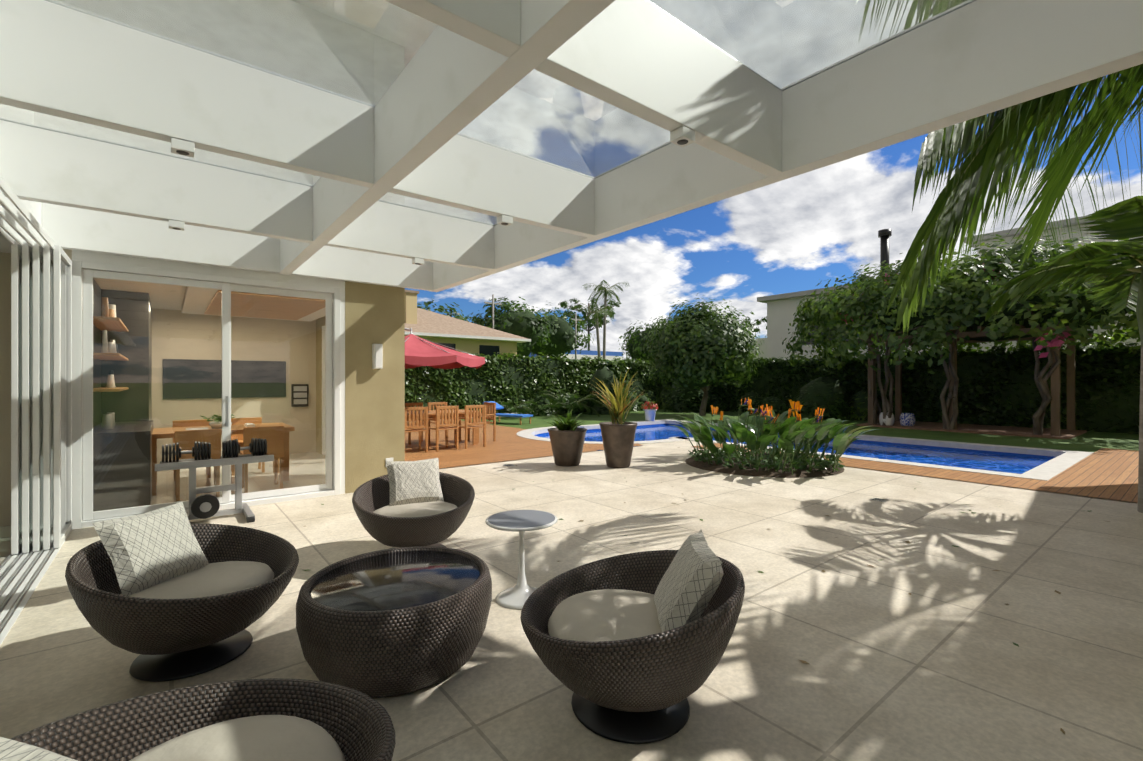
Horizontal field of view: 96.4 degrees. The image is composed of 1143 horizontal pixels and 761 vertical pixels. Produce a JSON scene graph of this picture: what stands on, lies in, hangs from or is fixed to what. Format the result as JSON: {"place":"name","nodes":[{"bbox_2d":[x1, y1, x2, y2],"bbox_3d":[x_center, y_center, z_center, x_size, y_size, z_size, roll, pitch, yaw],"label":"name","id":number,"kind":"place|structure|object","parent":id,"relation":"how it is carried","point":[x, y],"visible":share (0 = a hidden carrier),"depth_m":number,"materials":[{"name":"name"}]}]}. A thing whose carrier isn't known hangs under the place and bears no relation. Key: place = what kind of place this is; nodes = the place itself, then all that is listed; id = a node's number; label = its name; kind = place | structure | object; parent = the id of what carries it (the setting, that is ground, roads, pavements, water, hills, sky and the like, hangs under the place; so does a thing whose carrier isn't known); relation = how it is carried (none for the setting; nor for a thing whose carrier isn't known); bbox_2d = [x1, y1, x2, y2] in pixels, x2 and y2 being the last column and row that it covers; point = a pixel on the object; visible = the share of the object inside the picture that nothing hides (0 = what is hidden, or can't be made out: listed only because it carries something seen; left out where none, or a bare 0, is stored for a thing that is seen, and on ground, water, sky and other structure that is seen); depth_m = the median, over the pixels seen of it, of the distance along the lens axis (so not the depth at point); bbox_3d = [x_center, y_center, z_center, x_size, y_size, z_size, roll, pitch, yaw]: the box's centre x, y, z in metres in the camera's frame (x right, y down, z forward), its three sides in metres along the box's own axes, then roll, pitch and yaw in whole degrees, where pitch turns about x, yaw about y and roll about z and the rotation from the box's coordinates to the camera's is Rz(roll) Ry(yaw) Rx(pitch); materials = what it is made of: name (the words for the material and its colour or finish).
{"place":"outdoors","nodes":[
{"label":"outdoors","id":0,"kind":"place"},
{"bbox_2d":[405,290,530,355],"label":"neighbour house","id":1,"kind":"structure","parent":0,"point":[460,335],"depth_m":33.12,"materials":[{"name":"beige"}]},
{"bbox_2d":[523,304,593,359],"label":"foliage","id":2,"kind":"object","parent":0,"point":[556,338],"depth_m":58.91,"materials":[{"name":"green plant"}]},
{"bbox_2d":[750,338,766,360],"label":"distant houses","id":3,"kind":"structure","parent":0,"point":[763,347],"depth_m":56.94,"materials":[{"name":"grey paint"}]},
{"bbox_2d":[405,0,1142,358],"label":"sky","id":4,"kind":"structure","parent":0,"point":[799,232],"materials":[{"name":"blue"}]},
{"bbox_2d":[461,409,1138,451],"bbox_3d":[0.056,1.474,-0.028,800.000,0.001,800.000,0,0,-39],"label":"lawn","id":5,"kind":"structure","parent":0,"point":[1090,441],"depth_m":13.95,"materials":[{"name":"green plant"}]},
{"bbox_2d":[0,0,436,569],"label":"house walls","id":6,"kind":"structure","parent":5,"relation":"on","point":[372,420],"depth_m":6.79,"materials":[{"name":"white paint"}]},
{"bbox_2d":[0,175,71,644],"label":"sliding door tracks","id":7,"kind":"object","parent":6,"relation":"attached to","point":[11,229],"depth_m":3.75,"materials":[{"name":"silver metal"}]},
{"bbox_2d":[11,240,339,554],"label":"doors and frames","id":8,"kind":"structure","parent":6,"relation":"attached to","point":[52,397],"depth_m":5.04,"materials":[{"name":"white"}]},
{"bbox_2d":[225,396,227,426],"bbox_3d":[-3.920,0.349,5.812,0.025,0.350,0.050,0,0,-39],"label":"door handle","id":9,"kind":"object","parent":8,"relation":"attached to","point":[226,411],"visible":1,"depth_m":5.80,"materials":[{"name":"silver metal"}]},
{"bbox_2d":[93,278,324,510],"bbox_3d":[-5.320,0.106,7.899,3.035,2.704,3.900,0,0,-39],"label":"interior furniture","id":10,"kind":"object","parent":6,"relation":"on","point":[189,366],"depth_m":7.09,"materials":[{"name":"brown wood"}]},
{"bbox_2d":[200,414,234,428],"bbox_3d":[-4.993,0.576,7.286,0.425,0.196,0.466,0,0,10],"label":"potted plant","id":11,"kind":"object","parent":10,"relation":"on","point":[217,424],"depth_m":7.17,"materials":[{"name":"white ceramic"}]},
{"bbox_2d":[372,344,382,368],"bbox_3d":[-2.583,-0.321,6.810,0.110,0.330,0.107,0,0,-39],"label":"wall sconce","id":12,"kind":"object","parent":6,"relation":"attached to","point":[377,356],"depth_m":6.77,"materials":[{"name":"white glass"}]},
{"bbox_2d":[0,0,1142,291],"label":"pergola beams","id":13,"kind":"structure","parent":6,"relation":"on","point":[472,60],"depth_m":2.90,"materials":[{"name":"white paint"}]},
{"bbox_2d":[169,126,694,264],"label":"ceiling spotlights","id":14,"kind":"object","parent":13,"relation":"attached to","point":[682,136],"visible":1,"depth_m":2.71,"materials":[{"name":"white metal"}]},
{"bbox_2d":[0,0,972,225],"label":"glass roof","id":15,"kind":"structure","parent":13,"relation":"on","point":[563,141],"depth_m":3.17,"materials":[{"name":"clear glass"}]},
{"bbox_2d":[189,0,975,137],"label":"pergola glazing bars","id":16,"kind":"object","parent":13,"relation":"on","point":[784,88],"depth_m":2.90,"materials":[{"name":"white metal"}]},
{"bbox_2d":[417,299,476,323],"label":"tree foliage","id":17,"kind":"object","parent":5,"relation":"on","point":[441,309],"visible":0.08,"depth_m":49.38,"materials":[{"name":"green plant"}]},
{"bbox_2d":[483,401,532,424],"bbox_3d":[-2.208,1.108,17.630,1.738,0.731,0.600,0,0,31],"label":"sun lounger","id":18,"kind":"object","parent":5,"relation":"on","point":[498,406],"visible":0.75,"depth_m":17.49,"materials":[{"name":"blue"}]},
{"bbox_2d":[466,296,555,356],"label":"tree foliage","id":19,"kind":"object","parent":5,"relation":"on","point":[505,306],"depth_m":49.37,"materials":[{"name":"green plant"}]},
{"bbox_2d":[464,411,557,417],"bbox_3d":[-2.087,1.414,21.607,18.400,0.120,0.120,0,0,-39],"label":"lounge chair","id":20,"kind":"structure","parent":5,"relation":"on","point":[521,413],"depth_m":21.57,"materials":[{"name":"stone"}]},
{"bbox_2d":[405,419,641,467],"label":"deck","id":21,"kind":"structure","parent":5,"relation":"on","point":[509,444],"depth_m":10.90,"materials":[{"name":"brown wood"}]},
{"bbox_2d":[405,328,484,368],"bbox_3d":[-3.710,-0.013,11.341,3.271,2.926,3.621,0,0,-39],"label":"patio umbrella","id":22,"kind":"object","parent":21,"relation":"on","point":[419,352],"visible":0.52,"depth_m":10.53,"materials":[{"name":"fabric"}]},
{"bbox_2d":[405,402,495,452],"bbox_3d":[-2.959,0.990,11.505,2.650,0.920,1.973,0,0,-39],"label":"outdoor dining set","id":23,"kind":"object","parent":21,"relation":"on","point":[419,415],"visible":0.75,"depth_m":10.88,"materials":[{"name":"brown wood"}]},
{"bbox_2d":[484,294,581,358],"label":"utility poles","id":24,"kind":"object","parent":5,"relation":"on","point":[492,303],"visible":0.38,"depth_m":48.19,"materials":[{"name":"grey concrete"}]},
{"bbox_2d":[405,350,663,412],"bbox_3d":[-2.505,0.129,22.046,20.698,2.929,1.113,0,0,-39],"label":"ivy hedge","id":25,"kind":"object","parent":5,"relation":"on","point":[614,362],"depth_m":21.80,"materials":[{"name":"green plant"}]},
{"bbox_2d":[496,390,600,416],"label":"shrubs","id":26,"kind":"object","parent":5,"relation":"on","point":[567,403],"visible":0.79,"depth_m":20.34,"materials":[{"name":"green plant"}]},
{"bbox_2d":[0,440,1142,760],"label":"patio floor","id":27,"kind":"structure","parent":5,"relation":"on","point":[936,666],"depth_m":3.05,"materials":[{"name":"stone"}]},
{"bbox_2d":[65,502,298,681],"bbox_3d":[-2.015,1.090,2.733,0.986,0.743,0.986,0,0,6],"label":"wicker chair","id":28,"kind":"object","parent":27,"relation":"on","point":[169,593],"visible":1,"depth_m":2.60,"materials":[{"name":"brown wicker"}]},
{"bbox_2d":[0,678,395,760],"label":"wicker chair","id":29,"kind":"object","parent":27,"relation":"on","point":[275,719],"visible":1,"depth_m":1.53,"materials":[{"name":"brown wicker"}]},
{"bbox_2d":[155,438,273,522],"bbox_3d":[-3.711,1.044,5.345,1.000,0.840,0.670,0,0,-39],"label":"dumbbell rack","id":30,"kind":"object","parent":27,"relation":"on","point":[204,506],"visible":0.96,"depth_m":5.26,"materials":[{"name":"grey metal"}]},
{"bbox_2d":[296,546,491,697],"bbox_3d":[-0.914,1.244,2.715,0.970,0.435,0.970,0,0,-39],"label":"wicker coffee table","id":31,"kind":"object","parent":27,"relation":"on","point":[390,622],"visible":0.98,"depth_m":2.38,"materials":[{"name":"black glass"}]},
{"bbox_2d":[352,458,474,548],"bbox_3d":[-1.316,1.090,4.312,0.986,0.743,0.986,0,0,-22],"label":"wicker chair","id":32,"kind":"object","parent":27,"relation":"on","point":[425,502],"visible":0.9,"depth_m":4.32,"materials":[{"name":"brown wicker"}]},
{"bbox_2d":[485,510,556,608],"bbox_3d":[-0.334,1.194,3.432,0.480,0.536,0.480,0,0,-39],"label":"side table","id":33,"kind":"object","parent":27,"relation":"on","point":[521,522],"visible":0.92,"depth_m":3.39,"materials":[{"name":"white paint"}]},
{"bbox_2d":[548,427,586,466],"bbox_3d":[-0.072,1.152,8.882,0.690,0.620,0.690,0,0,-39],"label":"planter pot","id":34,"kind":"object","parent":27,"relation":"on","point":[567,448],"visible":0.94,"depth_m":8.65,"materials":[{"name":"ceramic"}]},
{"bbox_2d":[543,369,644,430],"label":"potted plants","id":35,"kind":"object","parent":34,"relation":"in","point":[617,405],"visible":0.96,"depth_m":8.67,"materials":[{"name":"green plant"}]},
{"bbox_2d":[599,422,637,467],"bbox_3d":[0.794,1.092,8.677,0.650,0.740,0.650,0,0,-39],"label":"planter pot","id":36,"kind":"object","parent":27,"relation":"on","point":[618,440],"visible":1,"depth_m":8.46,"materials":[{"name":"ceramic"}]},
{"bbox_2d":[520,529,744,743],"bbox_3d":[0.264,1.090,2.311,0.986,0.743,0.986,0,0,9],"label":"wicker chair","id":37,"kind":"object","parent":27,"relation":"on","point":[630,648],"visible":1,"depth_m":2.10,"materials":[{"name":"brown wicker"}]},
{"bbox_2d":[386,458,887,501],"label":"drains and socket","id":38,"kind":"object","parent":27,"relation":"on","point":[873,499],"visible":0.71,"depth_m":6.31,"materials":[{"name":"silver metal"}]},
{"bbox_2d":[304,447,1109,733],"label":"fallen leaves","id":39,"kind":"object","parent":27,"relation":"on","point":[1061,729],"visible":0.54,"depth_m":4.00,"materials":[{"name":"brown plant"}]},
{"bbox_2d":[668,397,875,477],"bbox_3d":[3.412,0.876,8.949,3.164,1.171,3.392,0,0,-39],"label":"flower bed","id":40,"kind":"object","parent":27,"relation":"on","point":[756,461],"visible":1,"depth_m":8.30,"materials":[{"name":"green plant"}]},
{"bbox_2d":[1136,265,1142,512],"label":"palm trunk","id":41,"kind":"object","parent":27,"relation":"on","point":[1139,309],"visible":0.96,"depth_m":5.65,"materials":[{"name":"brown plant"}]},
{"bbox_2d":[985,196,1142,321],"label":"palm fronds","id":42,"kind":"object","parent":41,"relation":"attached to","point":[1112,267],"visible":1,"depth_m":5.76,"materials":[{"name":"green plant"}]},
{"bbox_2d":[522,350,622,361],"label":"distant warehouse","id":43,"kind":"structure","parent":5,"relation":"on","point":[610,355],"depth_m":102.69,"materials":[{"name":"blue"}]},
{"bbox_2d":[565,303,614,349],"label":"branches","id":44,"kind":"object","parent":5,"relation":"on","point":[589,329],"visible":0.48,"depth_m":115.29,"materials":[{"name":"brown plant"}]},
{"bbox_2d":[558,298,620,328],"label":"tree foliage","id":45,"kind":"object","parent":44,"relation":"on","point":[565,303],"visible":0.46,"depth_m":113.35,"materials":[{"name":"green plant"}]},
{"bbox_2d":[594,309,600,356],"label":"palm trunk","id":46,"kind":"object","parent":5,"relation":"on","point":[598,341],"visible":0.52,"depth_m":66.64,"materials":[{"name":"grey plant"}]},
{"bbox_2d":[575,301,613,327],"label":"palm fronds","id":47,"kind":"object","parent":46,"relation":"attached to","point":[610,314],"visible":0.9,"depth_m":66.01,"materials":[{"name":"green plant"}]},
{"bbox_2d":[603,287,606,358],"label":"palm trunk","id":48,"kind":"object","parent":5,"relation":"on","point":[604,328],"visible":0.71,"depth_m":70.02,"materials":[{"name":"grey plant"}]},
{"bbox_2d":[583,280,629,309],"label":"palm fronds","id":49,"kind":"object","parent":48,"relation":"attached to","point":[602,288],"visible":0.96,"depth_m":70.00,"materials":[{"name":"green plant"}]},
{"bbox_2d":[618,316,672,360],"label":"tree foliage","id":50,"kind":"object","parent":5,"relation":"on","point":[635,337],"depth_m":74.25,"materials":[{"name":"green plant"}]},
{"bbox_2d":[641,401,658,420],"bbox_3d":[2.800,1.084,18.203,0.620,0.719,0.651,0,0,-39],"label":"flower planter","id":51,"kind":"object","parent":5,"relation":"on","point":[650,412],"visible":1,"depth_m":18.05,"materials":[{"name":"white ceramic"}]},
{"bbox_2d":[640,293,764,415],"bbox_3d":[5.340,-1.026,21.454,5.292,5.024,5.221,0,0,-39],"label":"round tree","id":52,"kind":"object","parent":5,"relation":"on","point":[709,342],"depth_m":19.96,"materials":[{"name":"green plant"}]},
{"bbox_2d":[527,366,881,420],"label":"garden shrubs","id":53,"kind":"object","parent":5,"relation":"on","point":[836,386],"depth_m":21.68,"materials":[{"name":"green plant"}]},
{"bbox_2d":[534,423,1054,458],"bbox_3d":[3.708,2.164,12.403,7.200,1.220,11.100,0,0,-39],"label":"pool shell","id":54,"kind":"object","parent":5,"relation":"in","point":[971,450],"visible":0.08,"depth_m":12.07},
{"bbox_2d":[538,425,1050,473],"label":"pool water","id":55,"kind":"structure","parent":54,"relation":"in","point":[997,462],"depth_m":11.15,"materials":[{"name":"blue liquid"}]},
{"bbox_2d":[517,419,1093,480],"bbox_3d":[3.989,1.498,12.371,7.500,0.112,11.400,0,0,-39],"label":"pool coping","id":56,"kind":"object","parent":54,"relation":"on","point":[1062,461],"visible":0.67,"depth_m":10.92,"materials":[{"name":"white stone"}]},
{"bbox_2d":[879,412,915,425],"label":"garden stools","id":57,"kind":"object","parent":5,"relation":"on","point":[907,419],"visible":0.75,"depth_m":16.04,"materials":[{"name":"white"}]},
{"bbox_2d":[660,337,1140,433],"bbox_3d":[15.313,0.159,15.080,1.307,2.838,32.816,0,0,-39],"label":"hedge","id":58,"kind":"object","parent":5,"relation":"on","point":[1023,353],"depth_m":16.56,"materials":[{"name":"green plant"}]},
{"bbox_2d":[691,443,1138,502],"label":"pool deck","id":59,"kind":"structure","parent":5,"relation":"on","point":[1107,473],"depth_m":7.80,"materials":[{"name":"brown wood"}]},
{"bbox_2d":[856,324,1091,439],"bbox_3d":[12.047,-0.011,15.656,3.300,2.970,5.200,0,0,-39],"label":"pergola","id":60,"kind":"object","parent":5,"relation":"on","point":[1055,431],"visible":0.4,"depth_m":14.63,"materials":[{"name":"brown wood"}]},
{"bbox_2d":[782,228,1140,434],"bbox_3d":[12.143,-1.385,15.836,7.612,5.774,11.266,0,0,-39],"label":"climbing vine","id":61,"kind":"object","parent":60,"relation":"on","point":[823,314],"depth_m":13.98,"materials":[{"name":"green plant"}]},
{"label":"araucaria trunk","id":62,"kind":"object","parent":5,"relation":"on","visible":0},
{"bbox_2d":[733,318,761,335],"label":"leaves","id":63,"kind":"object","parent":62,"relation":"on","point":[758,322],"visible":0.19,"depth_m":124.84,"materials":[{"name":"green plant"}]},
{"bbox_2d":[757,215,1142,362],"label":"white modern house","id":64,"kind":"structure","parent":0,"point":[781,309],"depth_m":26.24,"materials":[{"name":"grey paint"}]},
{"bbox_2d":[947,1,1142,183],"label":"palm fronds","id":65,"kind":"object","parent":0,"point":[1095,96],"visible":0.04,"depth_m":5.80,"materials":[{"name":"green plant"}]},
{"bbox_2d":[857,0,1142,334],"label":"palm fronds","id":66,"kind":"object","parent":65,"relation":"attached to","point":[997,145],"visible":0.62,"depth_m":4.83,"materials":[{"name":"green plant"}]}
]}

